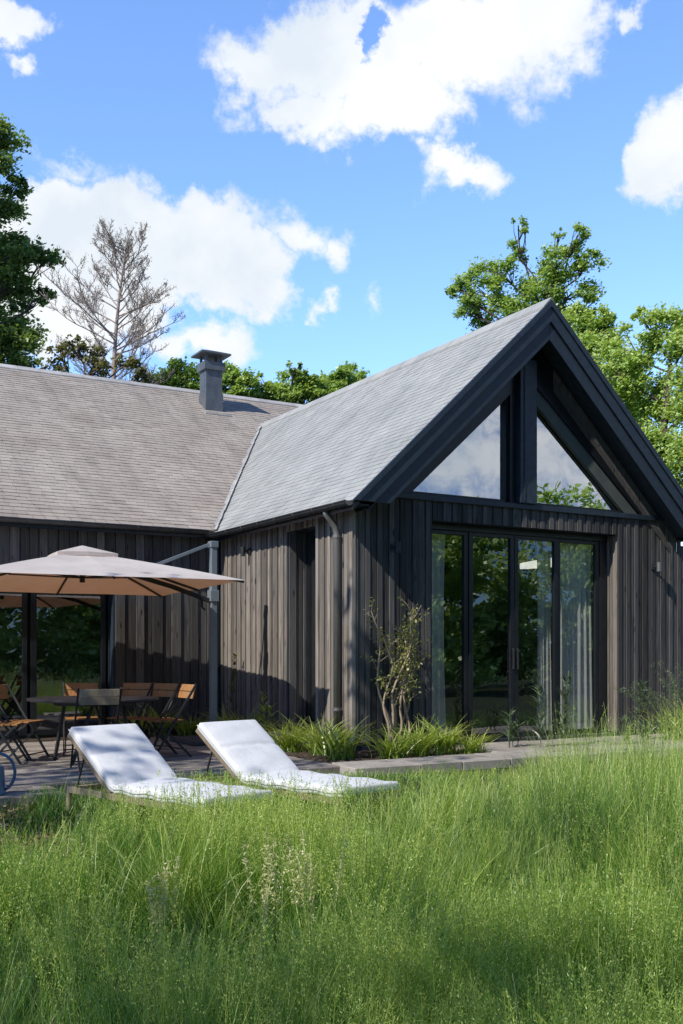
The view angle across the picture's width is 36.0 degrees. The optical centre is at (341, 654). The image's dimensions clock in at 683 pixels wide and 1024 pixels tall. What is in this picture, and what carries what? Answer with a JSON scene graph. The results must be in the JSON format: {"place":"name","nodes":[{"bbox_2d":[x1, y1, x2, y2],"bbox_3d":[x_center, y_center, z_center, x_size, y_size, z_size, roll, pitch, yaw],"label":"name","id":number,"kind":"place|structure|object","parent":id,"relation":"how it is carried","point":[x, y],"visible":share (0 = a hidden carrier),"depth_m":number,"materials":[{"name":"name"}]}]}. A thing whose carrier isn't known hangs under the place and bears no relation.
{"place":"outdoors","nodes":[
{"label":"outdoors","id":0,"kind":"place"},
{"bbox_2d":[0,734,176,742],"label":"planting bed","id":1,"kind":"object","parent":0,"point":[49,739],"visible":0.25,"depth_m":15.27,"materials":[{"name":"soil"}]},
{"bbox_2d":[105,705,170,734],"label":"grass clump","id":2,"kind":"object","parent":1,"relation":"on","point":[141,722],"visible":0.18,"depth_m":15.82,"materials":[{"name":"green plant"}]},
{"bbox_2d":[125,703,193,735],"bbox_3d":[-2.742,0.983,16.235,1.160,0.574,1.428,0,0,14],"label":"grass clump","id":3,"kind":"object","parent":1,"relation":"on","point":[166,724],"visible":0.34,"depth_m":16.09,"materials":[{"name":"green plant"}]},
{"bbox_2d":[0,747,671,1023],"bbox_3d":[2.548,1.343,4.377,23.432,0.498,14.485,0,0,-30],"label":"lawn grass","id":4,"kind":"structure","parent":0,"point":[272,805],"depth_m":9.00,"materials":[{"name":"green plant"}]},
{"bbox_2d":[0,681,682,1023],"bbox_3d":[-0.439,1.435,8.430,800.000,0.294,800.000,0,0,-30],"label":"ground","id":5,"kind":"structure","parent":0,"point":[417,784],"depth_m":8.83,"materials":[{"name":"green plant"}]},
{"bbox_2d":[0,113,66,367],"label":"oak tree","id":6,"kind":"object","parent":5,"relation":"on","point":[18,254],"visible":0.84,"depth_m":34.98,"materials":[{"name":"green plant"}]},
{"bbox_2d":[0,800,146,865],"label":"clump","id":7,"kind":"object","parent":5,"relation":"on","point":[15,814],"visible":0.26,"depth_m":7.86,"materials":[{"name":"green plant"}]},
{"bbox_2d":[39,334,156,383],"bbox_3d":[-6.756,-3.719,28.894,3.223,10.158,1.777,0,0,0],"label":"tree","id":8,"kind":"object","parent":5,"relation":"on","point":[102,364],"visible":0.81,"depth_m":29.02,"materials":[{"name":"green plant"}]},
{"bbox_2d":[37,216,185,384],"bbox_3d":[-6.669,-6.011,31.967,5.019,14.722,3.723,0,0,-13],"label":"pine tree","id":9,"kind":"object","parent":5,"relation":"on","point":[142,304],"visible":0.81,"depth_m":31.88,"materials":[{"name":"grey plant"}]},
{"bbox_2d":[144,851,181,967],"bbox_3d":[-0.774,1.179,4.414,0.223,0.719,0.122,0,0,36],"label":"grass spike","id":10,"kind":"object","parent":5,"relation":"on","point":[149,890],"depth_m":4.38,"materials":[{"name":"green plant"}]},
{"bbox_2d":[65,723,272,817],"bbox_3d":[-1.375,0.974,8.103,1.840,0.792,0.644,0,0,45],"label":"sun lounger","id":11,"kind":"object","parent":5,"relation":"on","point":[128,753],"visible":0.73,"depth_m":8.30,"materials":[{"name":"white fabric"}]},
{"bbox_2d":[0,736,339,805],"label":"wooden deck","id":12,"kind":"structure","parent":5,"relation":"on","point":[42,766],"depth_m":11.56,"materials":[{"name":"grey wood"}]},
{"bbox_2d":[0,752,16,795],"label":"watering can","id":13,"kind":"object","parent":12,"relation":"on","point":[3,788],"visible":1,"depth_m":9.21,"materials":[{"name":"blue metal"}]},
{"bbox_2d":[0,716,28,764],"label":"folding chair","id":14,"kind":"object","parent":12,"relation":"on","point":[6,724],"visible":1,"depth_m":11.94,"materials":[{"name":"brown wood"}]},
{"bbox_2d":[0,683,49,760],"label":"folding chair","id":15,"kind":"object","parent":12,"relation":"on","point":[4,695],"visible":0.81,"depth_m":12.60,"materials":[{"name":"brown wood"}]},
{"bbox_2d":[63,682,100,755],"bbox_3d":[-3.248,0.790,13.139,0.462,0.893,0.577,0,0,-16],"label":"folding chair","id":16,"kind":"object","parent":12,"relation":"on","point":[69,689],"visible":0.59,"depth_m":13.34,"materials":[{"name":"brown wood"}]},
{"bbox_2d":[26,695,158,764],"bbox_3d":[-2.878,0.864,12.183,1.500,0.738,1.500,0,0,-30],"label":"dining table","id":17,"kind":"object","parent":12,"relation":"on","point":[63,701],"visible":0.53,"depth_m":11.95,"materials":[{"name":"metal"}]},
{"bbox_2d":[70,687,121,771],"bbox_3d":[-2.644,0.790,11.288,0.462,0.893,0.577,0,0,-22],"label":"folding chair","id":18,"kind":"object","parent":12,"relation":"on","point":[107,696],"visible":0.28,"depth_m":11.06,"materials":[{"name":"brown wood"}]},
{"bbox_2d":[0,541,245,745],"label":"parasol","id":19,"kind":"object","parent":12,"relation":"on","point":[82,569],"visible":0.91,"depth_m":14.39,"materials":[{"name":"beige fabric"}]},
{"bbox_2d":[107,682,154,733],"bbox_3d":[-2.671,0.790,13.220,0.462,0.893,0.577,0,0,11],"label":"folding chair","id":20,"kind":"object","parent":12,"relation":"on","point":[136,686],"visible":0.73,"depth_m":13.45,"materials":[{"name":"brown wood"}]},
{"bbox_2d":[127,682,179,752],"bbox_3d":[-2.358,0.790,13.035,0.462,0.893,0.577,0,0,31],"label":"folding chair","id":21,"kind":"object","parent":12,"relation":"on","point":[162,689],"visible":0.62,"depth_m":13.19,"materials":[{"name":"brown wood"}]},
{"bbox_2d":[143,683,196,756],"bbox_3d":[-2.107,0.790,12.704,0.577,0.893,0.462,0,0,-34],"label":"folding chair","id":22,"kind":"object","parent":12,"relation":"on","point":[184,689],"visible":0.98,"depth_m":12.70,"materials":[{"name":"brown wood"}]},
{"bbox_2d":[140,356,268,398],"bbox_3d":[-4.665,-4.116,33.826,4.633,10.964,2.279,0,0,0],"label":"leafy tree","id":23,"kind":"object","parent":5,"relation":"on","point":[235,381],"visible":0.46,"depth_m":33.58,"materials":[{"name":"green plant"}]},
{"bbox_2d":[239,827,290,1018],"bbox_3d":[-0.313,1.120,4.309,0.171,0.846,0.182,0,0,-30],"label":"grass spike","id":24,"kind":"object","parent":5,"relation":"on","point":[269,870],"depth_m":4.29,"materials":[{"name":"plant"}]},
{"bbox_2d":[170,733,398,763],"bbox_3d":[-1.008,1.242,14.417,0.960,0.045,5.360,0,0,-30],"label":"planting bed","id":25,"kind":"object","parent":5,"relation":"on","point":[305,754],"visible":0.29,"depth_m":12.75,"materials":[{"name":"soil"}]},
{"bbox_2d":[165,715,208,735],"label":"grass clump","id":26,"kind":"object","parent":25,"relation":"on","point":[188,730],"visible":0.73,"depth_m":16.06,"materials":[{"name":"green plant"}]},
{"bbox_2d":[195,702,253,721],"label":"grass clump","id":27,"kind":"object","parent":25,"relation":"on","point":[219,719],"visible":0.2,"depth_m":15.74,"materials":[{"name":"green plant"}]},
{"bbox_2d":[224,652,237,719],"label":"climbing plant","id":28,"kind":"object","parent":25,"relation":"on","point":[232,689],"depth_m":16.10,"materials":[{"name":"green plant"}]},
{"bbox_2d":[202,705,274,729],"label":"grass clump","id":29,"kind":"object","parent":25,"relation":"on","point":[257,717],"visible":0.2,"depth_m":15.19,"materials":[{"name":"green plant"}]},
{"bbox_2d":[258,691,279,730],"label":"shrub","id":30,"kind":"object","parent":25,"relation":"on","point":[264,710],"depth_m":14.93,"materials":[{"name":"green plant"}]},
{"bbox_2d":[266,731,317,747],"bbox_3d":[-0.808,1.173,14.382,0.590,0.195,0.940,0,0,-30],"label":"doorstep","id":31,"kind":"object","parent":25,"relation":"on","point":[271,732],"visible":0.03,"depth_m":14.12,"materials":[{"name":"stone"}]},
{"bbox_2d":[260,714,327,752],"bbox_3d":[-0.626,1.004,13.569,1.509,0.538,1.440,0,0,-44],"label":"grass clump","id":32,"kind":"object","parent":25,"relation":"on","point":[289,743],"visible":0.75,"depth_m":13.44,"materials":[{"name":"green plant"}]},
{"bbox_2d":[272,712,368,755],"bbox_3d":[-0.293,0.980,13.198,1.646,0.584,1.316,0,0,-31],"label":"grass clump","id":33,"kind":"object","parent":25,"relation":"on","point":[314,750],"visible":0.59,"depth_m":13.09,"materials":[{"name":"green plant"}]},
{"bbox_2d":[290,714,402,760],"bbox_3d":[0.058,0.986,12.658,1.364,0.566,1.680,0,0,20],"label":"grass clump","id":34,"kind":"object","parent":25,"relation":"on","point":[341,749],"visible":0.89,"depth_m":12.48,"materials":[{"name":"green plant"}]},
{"bbox_2d":[351,723,434,759],"bbox_3d":[0.576,1.041,12.605,1.371,0.456,1.437,0,0,-31],"label":"grass clump","id":35,"kind":"object","parent":25,"relation":"on","point":[393,750],"visible":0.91,"depth_m":12.50,"materials":[{"name":"green plant"}]},
{"bbox_2d":[254,360,338,404],"bbox_3d":[-1.647,-4.157,35.183,3.399,11.045,1.967,0,0,-20],"label":"leafy tree","id":36,"kind":"object","parent":5,"relation":"on","point":[301,387],"visible":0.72,"depth_m":34.73,"materials":[{"name":"green plant"}]},
{"bbox_2d":[194,720,399,836],"bbox_3d":[-0.415,0.974,8.637,0.644,0.792,1.840,0,0,-45],"label":"sun lounger","id":37,"kind":"object","parent":5,"relation":"on","point":[246,747],"visible":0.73,"depth_m":8.80,"materials":[{"name":"white fabric"}]},
{"bbox_2d":[286,829,349,938],"bbox_3d":[-0.107,1.150,4.510,0.254,0.769,0.190,0,0,18],"label":"grass spike","id":38,"kind":"object","parent":5,"relation":"on","point":[298,869],"depth_m":4.51,"materials":[{"name":"green plant"}]},
{"bbox_2d":[0,710,681,1023],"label":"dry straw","id":39,"kind":"object","parent":5,"relation":"on","point":[358,881],"visible":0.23,"depth_m":5.80,"materials":[{"name":"beige plant"}]},
{"bbox_2d":[0,297,682,751],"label":"timber house","id":40,"kind":"structure","parent":5,"relation":"on","point":[496,451],"depth_m":15.81,"materials":[{"name":"black wood"}]},
{"bbox_2d":[0,592,26,736],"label":"patio door","id":41,"kind":"structure","parent":40,"relation":"in","point":[24,594],"depth_m":15.65,"materials":[{"name":"black metal"}]},
{"bbox_2d":[30,592,105,735],"bbox_3d":[-4.165,0.101,16.015,1.150,2.218,0.060,0,0,-30],"label":"patio door","id":42,"kind":"structure","parent":40,"relation":"in","point":[33,596],"depth_m":15.76,"materials":[{"name":"black metal"}]},
{"bbox_2d":[306,531,315,723],"bbox_3d":[-0.274,-0.390,14.717,0.070,2.720,0.820,0,0,-30],"label":"slot window","id":43,"kind":"structure","parent":40,"relation":"in","point":[310,536],"depth_m":14.97,"materials":[{"name":"black glass"}]},
{"bbox_2d":[432,534,445,734],"bbox_3d":[1.257,-0.270,14.485,0.424,2.840,0.077,0,0,-30],"label":"curtain","id":44,"kind":"object","parent":40,"relation":"hanging from","point":[438,680],"visible":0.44,"depth_m":14.52,"materials":[{"name":"white fabric"}]},
{"bbox_2d":[432,529,467,739],"bbox_3d":[1.416,-0.269,14.407,0.752,2.878,0.060,0,0,-30],"label":"sliding door","id":45,"kind":"structure","parent":40,"relation":"in","point":[464,535],"depth_m":14.55,"materials":[{"name":"black metal"}]},
{"bbox_2d":[411,397,507,501],"bbox_3d":[1.588,-2.892,14.354,1.697,1.534,0.090,0,0,-30],"label":"gable window","id":46,"kind":"structure","parent":40,"relation":"in","point":[477,468],"depth_m":14.56,"materials":[{"name":"clear glass"}]},
{"bbox_2d":[468,532,514,738],"bbox_3d":[2.111,-0.269,14.774,0.802,2.878,0.100,0,0,-30],"label":"sliding door","id":47,"kind":"structure","parent":40,"relation":"in","point":[511,650],"depth_m":14.81,"materials":[{"name":"black metal"}]},
{"bbox_2d":[520,541,551,568],"bbox_3d":[3.296,-2.650,17.778,0.520,2.399,0.240,0,0,-30],"label":"pendant lamp","id":48,"kind":"object","parent":40,"relation":"hanging from","point":[529,565],"visible":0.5,"depth_m":17.63,"materials":[{"name":"metal"}]},
{"bbox_2d":[514,535,557,736],"bbox_3d":[2.815,-0.269,15.184,0.812,2.878,0.100,0,0,-30],"label":"sliding door","id":49,"kind":"structure","parent":40,"relation":"in","point":[554,541],"depth_m":15.35,"materials":[{"name":"black metal"}]},
{"bbox_2d":[536,541,551,729],"bbox_3d":[2.993,-0.270,15.519,0.264,2.840,0.077,0,0,-30],"label":"curtain","id":50,"kind":"object","parent":40,"relation":"hanging from","point":[543,602],"visible":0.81,"depth_m":15.52,"materials":[{"name":"white fabric"}]},
{"bbox_2d":[560,543,592,729],"bbox_3d":[3.497,-0.270,15.766,0.664,2.840,0.099,0,0,-30],"label":"curtain","id":51,"kind":"object","parent":40,"relation":"hanging from","point":[575,613],"visible":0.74,"depth_m":15.78,"materials":[{"name":"white fabric"}]},
{"bbox_2d":[558,539,598,734],"bbox_3d":[3.508,-0.269,15.624,0.812,2.878,0.060,0,0,-30],"label":"sliding door","id":52,"kind":"structure","parent":40,"relation":"in","point":[595,544],"depth_m":15.78,"materials":[{"name":"black metal"}]},
{"bbox_2d":[535,411,622,512],"bbox_3d":[3.542,-3.002,15.491,2.046,1.754,0.090,0,0,-30],"label":"gable window","id":53,"kind":"structure","parent":40,"relation":"in","point":[562,481],"depth_m":15.31,"materials":[{"name":"clear glass"}]},
{"bbox_2d":[318,360,370,390],"bbox_3d":[0.218,-4.588,36.914,2.608,11.909,1.946,0,0,-32],"label":"leafy tree","id":54,"kind":"object","parent":5,"relation":"on","point":[343,376],"visible":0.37,"depth_m":36.49,"materials":[{"name":"green plant"}]},
{"bbox_2d":[355,747,464,757],"bbox_3d":[1.059,1.242,13.223,1.409,0.045,1.218,0,0,-30],"label":"planting bed","id":55,"kind":"object","parent":5,"relation":"on","point":[376,754],"visible":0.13,"depth_m":13.24,"materials":[{"name":"soil"}]},
{"bbox_2d":[360,597,430,747],"bbox_3d":[0.716,0.258,13.350,1.014,2.014,0.569,0,0,-30],"label":"climbing shrub","id":56,"kind":"object","parent":55,"relation":"on","point":[404,664],"visible":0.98,"depth_m":13.29,"materials":[{"name":"green plant"}]},
{"bbox_2d":[372,715,468,756],"bbox_3d":[0.956,0.982,12.840,1.496,0.580,1.196,0,0,30],"label":"grass clump","id":57,"kind":"object","parent":55,"relation":"on","point":[423,748],"visible":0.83,"depth_m":12.81,"materials":[{"name":"green plant"}]},
{"bbox_2d":[405,715,479,755],"bbox_3d":[1.318,0.994,13.232,1.228,0.549,1.512,0,0,8],"label":"grass clump","id":58,"kind":"object","parent":55,"relation":"on","point":[447,746],"visible":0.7,"depth_m":13.04,"materials":[{"name":"green plant"}]},
{"bbox_2d":[436,726,498,753],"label":"grass clump","id":59,"kind":"object","parent":55,"relation":"on","point":[473,747],"visible":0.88,"depth_m":13.18,"materials":[{"name":"green plant"}]},
{"bbox_2d":[332,733,682,775],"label":"stone terrace","id":60,"kind":"structure","parent":5,"relation":"on","point":[500,750],"depth_m":12.32,"materials":[{"name":"grey stone"}]},
{"bbox_2d":[501,707,529,746],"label":"weed stalk","id":61,"kind":"object","parent":60,"relation":"on","point":[510,731],"visible":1,"depth_m":13.75,"materials":[{"name":"green plant"}]},
{"bbox_2d":[525,671,550,746],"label":"weed stalk","id":62,"kind":"object","parent":60,"relation":"on","point":[540,722],"visible":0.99,"depth_m":13.71,"materials":[{"name":"green plant"}]},
{"bbox_2d":[550,671,579,745],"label":"weed stalk","id":63,"kind":"object","parent":60,"relation":"on","point":[565,707],"visible":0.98,"depth_m":13.92,"materials":[{"name":"green plant"}]},
{"bbox_2d":[616,711,656,744],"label":"weed stalk","id":64,"kind":"object","parent":60,"relation":"on","point":[642,726],"visible":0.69,"depth_m":14.12,"materials":[{"name":"green plant"}]},
{"bbox_2d":[632,678,646,738],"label":"weed stalk","id":65,"kind":"object","parent":60,"relation":"on","point":[639,703],"visible":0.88,"depth_m":14.78,"materials":[{"name":"green plant"}]},
{"bbox_2d":[444,215,611,333],"bbox_3d":[6.821,-7.172,38.356,5.800,17.086,3.641,0,0,24],"label":"oak tree","id":66,"kind":"object","parent":5,"relation":"on","point":[549,271],"visible":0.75,"depth_m":38.01,"materials":[{"name":"green plant"}]},
{"bbox_2d":[560,299,652,429],"bbox_3d":[8.238,-4.903,33.387,4.275,12.544,4.296,0,0,-27],"label":"leafy tree","id":67,"kind":"object","parent":5,"relation":"on","point":[590,329],"visible":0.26,"depth_m":32.49,"materials":[{"name":"green plant"}]},
{"bbox_2d":[593,301,682,488],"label":"leafy tree","id":68,"kind":"object","parent":5,"relation":"on","point":[632,377],"visible":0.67,"depth_m":29.97,"materials":[{"name":"green plant"}]},
{"bbox_2d":[613,678,682,740],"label":"feather grass","id":69,"kind":"object","parent":5,"relation":"on","point":[670,720],"depth_m":14.93,"materials":[{"name":"green plant"}]},
{"bbox_2d":[633,660,682,725],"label":"feather grass","id":70,"kind":"object","parent":5,"relation":"on","point":[673,682],"depth_m":15.32,"materials":[{"name":"green plant"}]},
{"bbox_2d":[0,0,682,545],"label":"sky","id":71,"kind":"structure","parent":0,"point":[310,180],"materials":[{"name":"blue"}]}
]}

